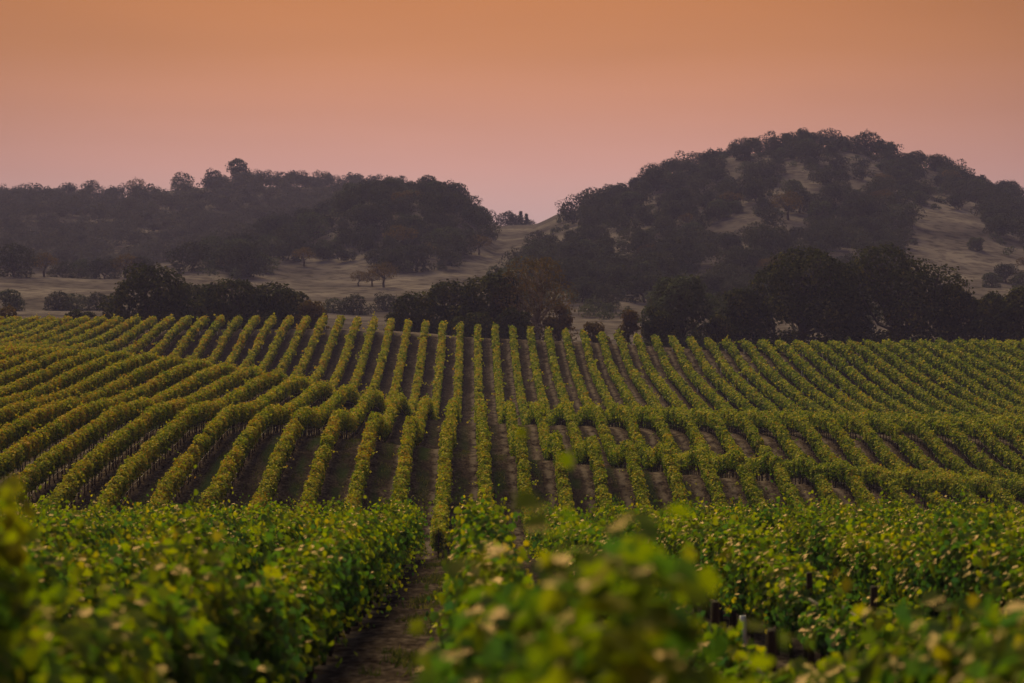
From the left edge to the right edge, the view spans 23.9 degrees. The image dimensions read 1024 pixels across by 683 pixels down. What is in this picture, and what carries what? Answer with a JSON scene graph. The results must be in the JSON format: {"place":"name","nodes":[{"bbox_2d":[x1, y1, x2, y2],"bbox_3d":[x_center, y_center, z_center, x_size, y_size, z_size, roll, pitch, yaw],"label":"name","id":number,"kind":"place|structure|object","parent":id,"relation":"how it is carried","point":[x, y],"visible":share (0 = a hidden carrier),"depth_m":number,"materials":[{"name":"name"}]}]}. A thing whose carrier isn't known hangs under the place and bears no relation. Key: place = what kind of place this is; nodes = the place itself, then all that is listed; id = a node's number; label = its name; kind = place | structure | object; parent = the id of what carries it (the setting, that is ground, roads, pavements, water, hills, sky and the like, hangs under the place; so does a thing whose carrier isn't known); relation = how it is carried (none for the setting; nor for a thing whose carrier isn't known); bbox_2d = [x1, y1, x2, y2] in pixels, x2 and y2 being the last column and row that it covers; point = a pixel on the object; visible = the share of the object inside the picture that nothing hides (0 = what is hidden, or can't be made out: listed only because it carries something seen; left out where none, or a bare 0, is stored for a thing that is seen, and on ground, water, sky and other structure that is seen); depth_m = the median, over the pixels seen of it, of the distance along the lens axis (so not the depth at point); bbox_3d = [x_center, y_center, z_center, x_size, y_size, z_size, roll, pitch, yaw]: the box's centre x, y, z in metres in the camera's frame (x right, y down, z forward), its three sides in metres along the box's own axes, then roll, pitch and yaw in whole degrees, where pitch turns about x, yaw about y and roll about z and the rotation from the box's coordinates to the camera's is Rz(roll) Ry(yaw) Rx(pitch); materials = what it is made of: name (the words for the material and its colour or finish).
{"place":"outdoors","nodes":[
{"label":"outdoors","id":0,"kind":"place"},
{"bbox_2d":[0,329,1023,682],"bbox_3d":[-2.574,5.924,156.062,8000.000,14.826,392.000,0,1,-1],"label":"vineyard ground","id":1,"kind":"structure","parent":0,"point":[366,643],"depth_m":157.53,"materials":[{"name":"soil"}]},
{"bbox_2d":[0,315,72,343],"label":"vine row","id":2,"kind":"object","parent":1,"relation":"on","point":[50,325],"visible":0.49,"depth_m":316.87,"materials":[{"name":"green plant"}]},
{"bbox_2d":[0,315,89,345],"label":"vine row","id":3,"kind":"object","parent":1,"relation":"on","point":[65,327],"visible":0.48,"depth_m":313.96,"materials":[{"name":"green plant"}]},
{"bbox_2d":[1,314,106,346],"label":"vine row","id":4,"kind":"object","parent":1,"relation":"on","point":[81,328],"visible":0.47,"depth_m":312.46,"materials":[{"name":"green plant"}]},
{"bbox_2d":[5,313,123,348],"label":"vine row","id":5,"kind":"object","parent":1,"relation":"on","point":[106,326],"visible":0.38,"depth_m":313.59,"materials":[{"name":"green plant"}]},
{"bbox_2d":[0,314,140,349],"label":"vine row","id":6,"kind":"object","parent":1,"relation":"on","point":[116,331],"visible":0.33,"depth_m":311.80,"materials":[{"name":"green plant"}]},
{"bbox_2d":[0,315,157,352],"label":"vine row","id":7,"kind":"object","parent":1,"relation":"on","point":[133,333],"visible":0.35,"depth_m":314.40,"materials":[{"name":"green plant"}]},
{"bbox_2d":[0,314,174,359],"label":"vine row","id":8,"kind":"object","parent":1,"relation":"on","point":[146,339],"visible":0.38,"depth_m":309.02,"materials":[{"name":"green plant"}]},
{"bbox_2d":[0,315,193,372],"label":"vine row","id":9,"kind":"object","parent":1,"relation":"on","point":[178,327],"visible":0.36,"depth_m":299.99,"materials":[{"name":"green plant"}]},
{"bbox_2d":[0,490,193,530],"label":"vine row","id":10,"kind":"object","parent":1,"relation":"on","point":[106,510],"visible":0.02,"depth_m":75.80,"materials":[{"name":"green plant"}]},
{"bbox_2d":[0,314,209,386],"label":"vine row","id":11,"kind":"object","parent":1,"relation":"on","point":[13,374],"visible":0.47,"depth_m":216.75,"materials":[{"name":"green plant"}]},
{"bbox_2d":[0,314,224,397],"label":"vine row","id":12,"kind":"object","parent":1,"relation":"on","point":[30,380],"visible":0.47,"depth_m":208.68,"materials":[{"name":"green plant"}]},
{"bbox_2d":[2,487,236,542],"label":"vine row","id":13,"kind":"object","parent":1,"relation":"on","point":[135,518],"visible":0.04,"depth_m":66.67,"materials":[{"name":"green plant"}]},
{"bbox_2d":[0,316,242,408],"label":"vine row","id":14,"kind":"object","parent":1,"relation":"on","point":[74,375],"visible":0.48,"depth_m":204.34,"materials":[{"name":"green plant"}]},
{"bbox_2d":[0,315,259,427],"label":"vine row","id":15,"kind":"object","parent":1,"relation":"on","point":[92,382],"visible":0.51,"depth_m":196.55,"materials":[{"name":"green plant"}]},
{"bbox_2d":[0,313,276,452],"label":"vine row","id":16,"kind":"object","parent":1,"relation":"on","point":[19,428],"visible":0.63,"depth_m":181.25,"materials":[{"name":"green plant"}]},
{"bbox_2d":[0,315,293,482],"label":"vine row","id":17,"kind":"object","parent":1,"relation":"on","point":[21,451],"visible":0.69,"depth_m":161.32,"materials":[{"name":"green plant"}]},
{"bbox_2d":[0,315,310,513],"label":"vine row","id":18,"kind":"object","parent":1,"relation":"on","point":[68,450],"visible":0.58,"depth_m":153.71,"materials":[{"name":"green plant"}]},
{"bbox_2d":[21,485,307,575],"bbox_3d":[-8.085,5.267,63.332,2.382,7.890,65.047,0,1,-1],"label":"vine row","id":19,"kind":"object","parent":1,"relation":"on","point":[64,533],"visible":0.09,"depth_m":46.16,"materials":[{"name":"green plant"}]},
{"bbox_2d":[31,312,327,511],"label":"vine row","id":20,"kind":"object","parent":1,"relation":"on","point":[90,465],"visible":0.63,"depth_m":150.46,"materials":[{"name":"green plant"}]},
{"bbox_2d":[0,465,364,656],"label":"vine row","id":21,"kind":"object","parent":1,"relation":"on","point":[117,569],"visible":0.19,"depth_m":33.29,"materials":[{"name":"green plant"}]},
{"bbox_2d":[79,315,345,512],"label":"vine row","id":22,"kind":"object","parent":1,"relation":"on","point":[145,456],"visible":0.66,"depth_m":152.90,"materials":[{"name":"green plant"}]},
{"bbox_2d":[0,473,435,682],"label":"vine row","id":23,"kind":"object","parent":1,"relation":"on","point":[286,618],"visible":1,"depth_m":20.07,"materials":[{"name":"green plant"}]},
{"bbox_2d":[132,316,361,512],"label":"vine row","id":24,"kind":"object","parent":1,"relation":"on","point":[173,480],"visible":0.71,"depth_m":156.89,"materials":[{"name":"green plant"}]},
{"bbox_2d":[197,311,378,513],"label":"vine row","id":25,"kind":"object","parent":1,"relation":"on","point":[259,423],"visible":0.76,"depth_m":157.03,"materials":[{"name":"green plant"}]},
{"bbox_2d":[246,317,395,518],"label":"vine row","id":26,"kind":"object","parent":1,"relation":"on","point":[317,418],"visible":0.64,"depth_m":160.23,"materials":[{"name":"green plant"}]},
{"bbox_2d":[294,318,412,512],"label":"vine row","id":27,"kind":"object","parent":1,"relation":"on","point":[369,401],"visible":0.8,"depth_m":165.83,"materials":[{"name":"green plant"}]},
{"bbox_2d":[344,319,430,509],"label":"vine row","id":28,"kind":"object","parent":1,"relation":"on","point":[378,426],"visible":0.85,"depth_m":166.26,"materials":[{"name":"green plant"}]},
{"bbox_2d":[382,320,448,506],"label":"vine row","id":29,"kind":"object","parent":1,"relation":"on","point":[413,431],"visible":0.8,"depth_m":170.49,"materials":[{"name":"green plant"}]},
{"bbox_2d":[429,321,464,557],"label":"vine row","id":30,"kind":"object","parent":1,"relation":"on","point":[444,470],"visible":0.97,"depth_m":148.08,"materials":[{"name":"green plant"}]},
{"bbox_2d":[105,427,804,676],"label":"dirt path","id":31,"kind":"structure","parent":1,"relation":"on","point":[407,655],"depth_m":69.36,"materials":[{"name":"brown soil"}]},
{"bbox_2d":[467,324,494,505],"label":"vine row","id":32,"kind":"object","parent":1,"relation":"on","point":[483,448],"visible":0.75,"depth_m":164.56,"materials":[{"name":"green plant"}]},
{"bbox_2d":[491,322,538,558],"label":"vine row","id":33,"kind":"object","parent":1,"relation":"on","point":[508,416],"visible":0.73,"depth_m":188.42,"materials":[{"name":"green plant"}]},
{"bbox_2d":[508,325,579,517],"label":"vine row","id":34,"kind":"object","parent":1,"relation":"on","point":[552,445],"visible":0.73,"depth_m":188.00,"materials":[{"name":"green plant"}]},
{"bbox_2d":[526,326,611,507],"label":"vine row","id":35,"kind":"object","parent":1,"relation":"on","point":[587,450],"visible":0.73,"depth_m":186.71,"materials":[{"name":"green plant"}]},
{"bbox_2d":[544,326,653,515],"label":"vine row","id":36,"kind":"object","parent":1,"relation":"on","point":[622,453],"visible":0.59,"depth_m":183.60,"materials":[{"name":"green plant"}]},
{"bbox_2d":[407,427,812,682],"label":"vine row","id":37,"kind":"object","parent":1,"relation":"on","point":[501,620],"visible":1,"depth_m":9.04,"materials":[{"name":"green plant"}]},
{"bbox_2d":[561,327,693,511],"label":"vine row","id":38,"kind":"object","parent":1,"relation":"on","point":[659,454],"visible":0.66,"depth_m":185.66,"materials":[{"name":"green plant"}]},
{"bbox_2d":[579,328,729,509],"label":"vine row","id":39,"kind":"object","parent":1,"relation":"on","point":[696,457],"visible":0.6,"depth_m":186.76,"materials":[{"name":"green plant"}]},
{"bbox_2d":[595,331,772,511],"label":"vine row","id":40,"kind":"object","parent":1,"relation":"on","point":[732,460],"visible":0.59,"depth_m":189.36,"materials":[{"name":"green plant"}]},
{"bbox_2d":[613,328,806,510],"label":"vine row","id":41,"kind":"object","parent":1,"relation":"on","point":[767,463],"visible":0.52,"depth_m":191.52,"materials":[{"name":"green plant"}]},
{"bbox_2d":[633,332,843,511],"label":"vine row","id":42,"kind":"object","parent":1,"relation":"on","point":[806,467],"visible":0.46,"depth_m":192.18,"materials":[{"name":"green plant"}]},
{"bbox_2d":[650,334,878,510],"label":"vine row","id":43,"kind":"object","parent":1,"relation":"on","point":[842,470],"visible":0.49,"depth_m":192.99,"materials":[{"name":"green plant"}]},
{"bbox_2d":[523,493,1023,682],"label":"vine row","id":44,"kind":"object","parent":1,"relation":"on","point":[955,654],"visible":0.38,"depth_m":13.50,"materials":[{"name":"green plant"}]},
{"bbox_2d":[668,335,919,511],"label":"vine row","id":45,"kind":"object","parent":1,"relation":"on","point":[873,474],"visible":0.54,"depth_m":193.39,"materials":[{"name":"green plant"}]},
{"bbox_2d":[586,483,1023,671],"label":"vine row","id":46,"kind":"object","parent":1,"relation":"on","point":[756,573],"visible":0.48,"depth_m":38.85,"materials":[{"name":"green plant"}]},
{"bbox_2d":[685,336,956,509],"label":"vine row","id":47,"kind":"object","parent":1,"relation":"on","point":[918,481],"visible":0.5,"depth_m":194.92,"materials":[{"name":"green plant"}]},
{"bbox_2d":[652,474,1023,623],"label":"vine row","id":48,"kind":"object","parent":1,"relation":"on","point":[949,567],"visible":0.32,"depth_m":39.84,"materials":[{"name":"green plant"}]},
{"bbox_2d":[704,337,990,509],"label":"vine row","id":49,"kind":"object","parent":1,"relation":"on","point":[944,482],"visible":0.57,"depth_m":195.19,"materials":[{"name":"green plant"}]},
{"bbox_2d":[710,491,1023,570],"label":"vine row","id":50,"kind":"object","parent":1,"relation":"on","point":[870,521],"visible":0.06,"depth_m":59.35,"materials":[{"name":"green plant"}]},
{"bbox_2d":[718,335,1023,509],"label":"vine row","id":51,"kind":"object","parent":1,"relation":"on","point":[978,485],"visible":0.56,"depth_m":195.10,"materials":[{"name":"green plant"}]},
{"bbox_2d":[737,338,1023,502],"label":"vine row","id":52,"kind":"object","parent":1,"relation":"on","point":[938,447],"visible":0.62,"depth_m":199.87,"materials":[{"name":"green plant"}]},
{"bbox_2d":[756,338,1023,500],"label":"vine row","id":53,"kind":"object","parent":1,"relation":"on","point":[982,461],"visible":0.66,"depth_m":203.64,"materials":[{"name":"green plant"}]},
{"bbox_2d":[768,488,1023,538],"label":"vine row","id":54,"kind":"object","parent":1,"relation":"on","point":[928,520],"visible":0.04,"depth_m":68.86,"materials":[{"name":"green plant"}]},
{"bbox_2d":[774,338,1023,476],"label":"vine row","id":55,"kind":"object","parent":1,"relation":"on","point":[1005,455],"visible":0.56,"depth_m":213.23,"materials":[{"name":"green plant"}]},
{"bbox_2d":[791,339,1023,456],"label":"vine row","id":56,"kind":"object","parent":1,"relation":"on","point":[1009,432],"visible":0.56,"depth_m":267.89,"materials":[{"name":"green plant"}]},
{"bbox_2d":[810,340,1023,438],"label":"vine row","id":57,"kind":"object","parent":1,"relation":"on","point":[852,373],"visible":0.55,"depth_m":280.25,"materials":[{"name":"green plant"}]},
{"bbox_2d":[827,340,1023,436],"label":"vine row","id":58,"kind":"object","parent":1,"relation":"on","point":[876,377],"visible":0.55,"depth_m":286.02,"materials":[{"name":"green plant"}]},
{"bbox_2d":[839,481,1023,524],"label":"vine row","id":59,"kind":"object","parent":1,"relation":"on","point":[952,510],"visible":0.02,"depth_m":73.95,"materials":[{"name":"green plant"}]},
{"bbox_2d":[845,338,1019,436],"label":"vine row","id":60,"kind":"object","parent":1,"relation":"on","point":[915,390],"visible":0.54,"depth_m":286.75,"materials":[{"name":"green plant"}]},
{"bbox_2d":[862,339,1019,417],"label":"vine row","id":61,"kind":"object","parent":1,"relation":"on","point":[927,383],"visible":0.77,"depth_m":286.22,"materials":[{"name":"green plant"}]},
{"bbox_2d":[881,338,1023,416],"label":"vine row","id":62,"kind":"object","parent":1,"relation":"on","point":[943,379],"visible":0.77,"depth_m":286.00,"materials":[{"name":"green plant"}]},
{"bbox_2d":[899,338,1023,415],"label":"vine row","id":63,"kind":"object","parent":1,"relation":"on","point":[953,373],"visible":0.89,"depth_m":287.36,"materials":[{"name":"green plant"}]},
{"bbox_2d":[916,338,1023,408],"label":"vine row","id":64,"kind":"object","parent":1,"relation":"on","point":[983,379],"visible":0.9,"depth_m":291.89,"materials":[{"name":"green plant"}]},
{"bbox_2d":[934,337,1023,397],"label":"vine row","id":65,"kind":"object","parent":1,"relation":"on","point":[1008,381],"visible":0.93,"depth_m":298.47,"materials":[{"name":"green plant"}]},
{"bbox_2d":[952,337,1023,383],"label":"vine row","id":66,"kind":"object","parent":1,"relation":"on","point":[1011,371],"visible":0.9,"depth_m":304.11,"materials":[{"name":"green plant"}]},
{"bbox_2d":[968,338,1023,371],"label":"vine row","id":67,"kind":"object","parent":1,"relation":"on","point":[1003,356],"visible":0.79,"depth_m":310.31,"materials":[{"name":"green plant"}]},
{"bbox_2d":[0,149,1023,353],"bbox_3d":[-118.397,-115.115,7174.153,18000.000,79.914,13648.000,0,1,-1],"label":"hills","id":68,"kind":"structure","parent":0,"point":[944,234],"depth_m":684.67,"materials":[{"name":"beige plant"}]},
{"bbox_2d":[0,242,39,277],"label":"oak tree","id":69,"kind":"object","parent":68,"relation":"on","point":[14,266],"visible":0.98,"depth_m":628.87,"materials":[{"name":"green plant"}]},
{"bbox_2d":[96,262,200,329],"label":"oak tree","id":70,"kind":"object","parent":68,"relation":"on","point":[157,302],"visible":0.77,"depth_m":375.07,"materials":[{"name":"green plant"}]},
{"bbox_2d":[165,240,211,272],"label":"oak tree","id":71,"kind":"object","parent":68,"relation":"on","point":[197,256],"visible":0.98,"depth_m":636.96,"materials":[{"name":"green plant"}]},
{"bbox_2d":[0,169,414,271],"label":"wood","id":72,"kind":"object","parent":68,"relation":"on","point":[133,211],"visible":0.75,"depth_m":922.79,"materials":[{"name":"green plant"}]},
{"bbox_2d":[188,274,272,328],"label":"oak tree","id":73,"kind":"object","parent":68,"relation":"on","point":[223,305],"visible":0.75,"depth_m":376.63,"materials":[{"name":"green plant"}]},
{"bbox_2d":[221,235,273,277],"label":"oak tree","id":74,"kind":"object","parent":68,"relation":"on","point":[245,257],"visible":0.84,"depth_m":630.34,"materials":[{"name":"green plant"}]},
{"bbox_2d":[259,288,318,328],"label":"oak tree","id":75,"kind":"object","parent":68,"relation":"on","point":[289,307],"visible":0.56,"depth_m":375.63,"materials":[{"name":"green plant"}]},
{"bbox_2d":[291,300,331,328],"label":"oak tree","id":76,"kind":"object","parent":68,"relation":"on","point":[312,309],"visible":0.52,"depth_m":372.08,"materials":[{"name":"green plant"}]},
{"bbox_2d":[292,210,331,240],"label":"oak tree","id":77,"kind":"object","parent":68,"relation":"on","point":[301,225],"visible":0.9,"depth_m":750.70,"materials":[{"name":"green plant"}]},
{"bbox_2d":[336,293,371,314],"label":"bush","id":78,"kind":"object","parent":68,"relation":"on","point":[358,307],"visible":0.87,"depth_m":491.05,"materials":[{"name":"green plant"}]},
{"bbox_2d":[395,243,435,271],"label":"oak tree","id":79,"kind":"object","parent":68,"relation":"on","point":[419,259],"visible":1,"depth_m":663.26,"materials":[{"name":"green plant"}]},
{"bbox_2d":[390,291,449,333],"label":"oak tree","id":80,"kind":"object","parent":68,"relation":"on","point":[420,308],"visible":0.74,"depth_m":377.68,"materials":[{"name":"green plant"}]},
{"bbox_2d":[420,279,487,335],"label":"oak tree","id":81,"kind":"object","parent":68,"relation":"on","point":[443,292],"visible":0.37,"depth_m":382.00,"materials":[{"name":"green plant"}]},
{"bbox_2d":[447,312,493,337],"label":"oak tree","id":82,"kind":"object","parent":68,"relation":"on","point":[484,323],"visible":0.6,"depth_m":366.89,"materials":[{"name":"green plant"}]},
{"bbox_2d":[441,270,526,338],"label":"oak tree","id":83,"kind":"object","parent":68,"relation":"on","point":[489,284],"visible":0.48,"depth_m":377.28,"materials":[{"name":"green plant"}]},
{"bbox_2d":[496,305,534,339],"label":"oak tree","id":84,"kind":"object","parent":68,"relation":"on","point":[506,322],"visible":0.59,"depth_m":366.92,"materials":[{"name":"green plant"}]},
{"bbox_2d":[491,255,578,341],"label":"oak tree","id":85,"kind":"object","parent":68,"relation":"on","point":[539,311],"visible":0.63,"depth_m":375.65,"materials":[{"name":"green plant"}]},
{"bbox_2d":[542,304,572,340],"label":"oak tree","id":86,"kind":"object","parent":68,"relation":"on","point":[563,321],"visible":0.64,"depth_m":367.04,"materials":[{"name":"green plant"}]},
{"bbox_2d":[184,127,1023,298],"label":"woodland","id":87,"kind":"object","parent":68,"relation":"on","point":[1003,223],"visible":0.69,"depth_m":747.64,"materials":[{"name":"green plant"}]},
{"bbox_2d":[195,146,1023,320],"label":"undergrowth","id":88,"kind":"object","parent":68,"relation":"on","point":[583,308],"visible":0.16,"depth_m":723.79,"materials":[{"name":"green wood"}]},
{"bbox_2d":[614,309,641,344],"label":"oak tree","id":89,"kind":"object","parent":68,"relation":"on","point":[629,322],"visible":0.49,"depth_m":371.41,"materials":[{"name":"green plant"}]},
{"bbox_2d":[623,273,660,302],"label":"oak tree","id":90,"kind":"object","parent":68,"relation":"on","point":[634,289],"visible":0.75,"depth_m":547.17,"materials":[{"name":"green plant"}]},
{"bbox_2d":[639,306,676,344],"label":"oak tree","id":91,"kind":"object","parent":68,"relation":"on","point":[659,323],"visible":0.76,"depth_m":367.41,"materials":[{"name":"green plant"}]},
{"bbox_2d":[637,274,730,350],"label":"oak tree","id":92,"kind":"object","parent":68,"relation":"on","point":[673,295],"visible":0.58,"depth_m":373.57,"materials":[{"name":"green plant"}]},
{"bbox_2d":[696,313,738,350],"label":"oak tree","id":93,"kind":"object","parent":68,"relation":"on","point":[713,332],"visible":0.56,"depth_m":365.98,"materials":[{"name":"green plant"}]},
{"bbox_2d":[708,286,779,352],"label":"oak tree","id":94,"kind":"object","parent":68,"relation":"on","point":[746,319],"visible":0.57,"depth_m":379.80,"materials":[{"name":"green plant"}]},
{"bbox_2d":[747,223,791,256],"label":"oak tree","id":95,"kind":"object","parent":68,"relation":"on","point":[759,236],"visible":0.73,"depth_m":660.33,"materials":[{"name":"green plant"}]},
{"bbox_2d":[745,245,864,353],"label":"oak tree","id":96,"kind":"object","parent":68,"relation":"on","point":[801,316],"visible":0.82,"depth_m":377.56,"materials":[{"name":"green plant"}]},
{"bbox_2d":[849,130,882,154],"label":"oak tree","id":97,"kind":"object","parent":68,"relation":"on","point":[859,140],"visible":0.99,"depth_m":916.25,"materials":[{"name":"green plant"}]},
{"bbox_2d":[831,242,974,352],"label":"oak tree","id":98,"kind":"object","parent":68,"relation":"on","point":[890,305],"visible":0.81,"depth_m":379.22,"materials":[{"name":"green plant"}]},
{"bbox_2d":[929,283,982,341],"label":"oak tree","id":99,"kind":"object","parent":68,"relation":"on","point":[964,312],"visible":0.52,"depth_m":378.57,"materials":[{"name":"green plant"}]},
{"bbox_2d":[958,290,1013,342],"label":"oak tree","id":100,"kind":"object","parent":68,"relation":"on","point":[982,320],"visible":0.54,"depth_m":374.46,"materials":[{"name":"green plant"}]},
{"bbox_2d":[992,286,1023,341],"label":"oak tree","id":101,"kind":"object","parent":68,"relation":"on","point":[1013,330],"visible":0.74,"depth_m":370.45,"materials":[{"name":"green plant"}]},
{"bbox_2d":[0,0,1023,225],"label":"sky","id":102,"kind":"structure","parent":0,"point":[527,105],"materials":[{"name":"orange"}]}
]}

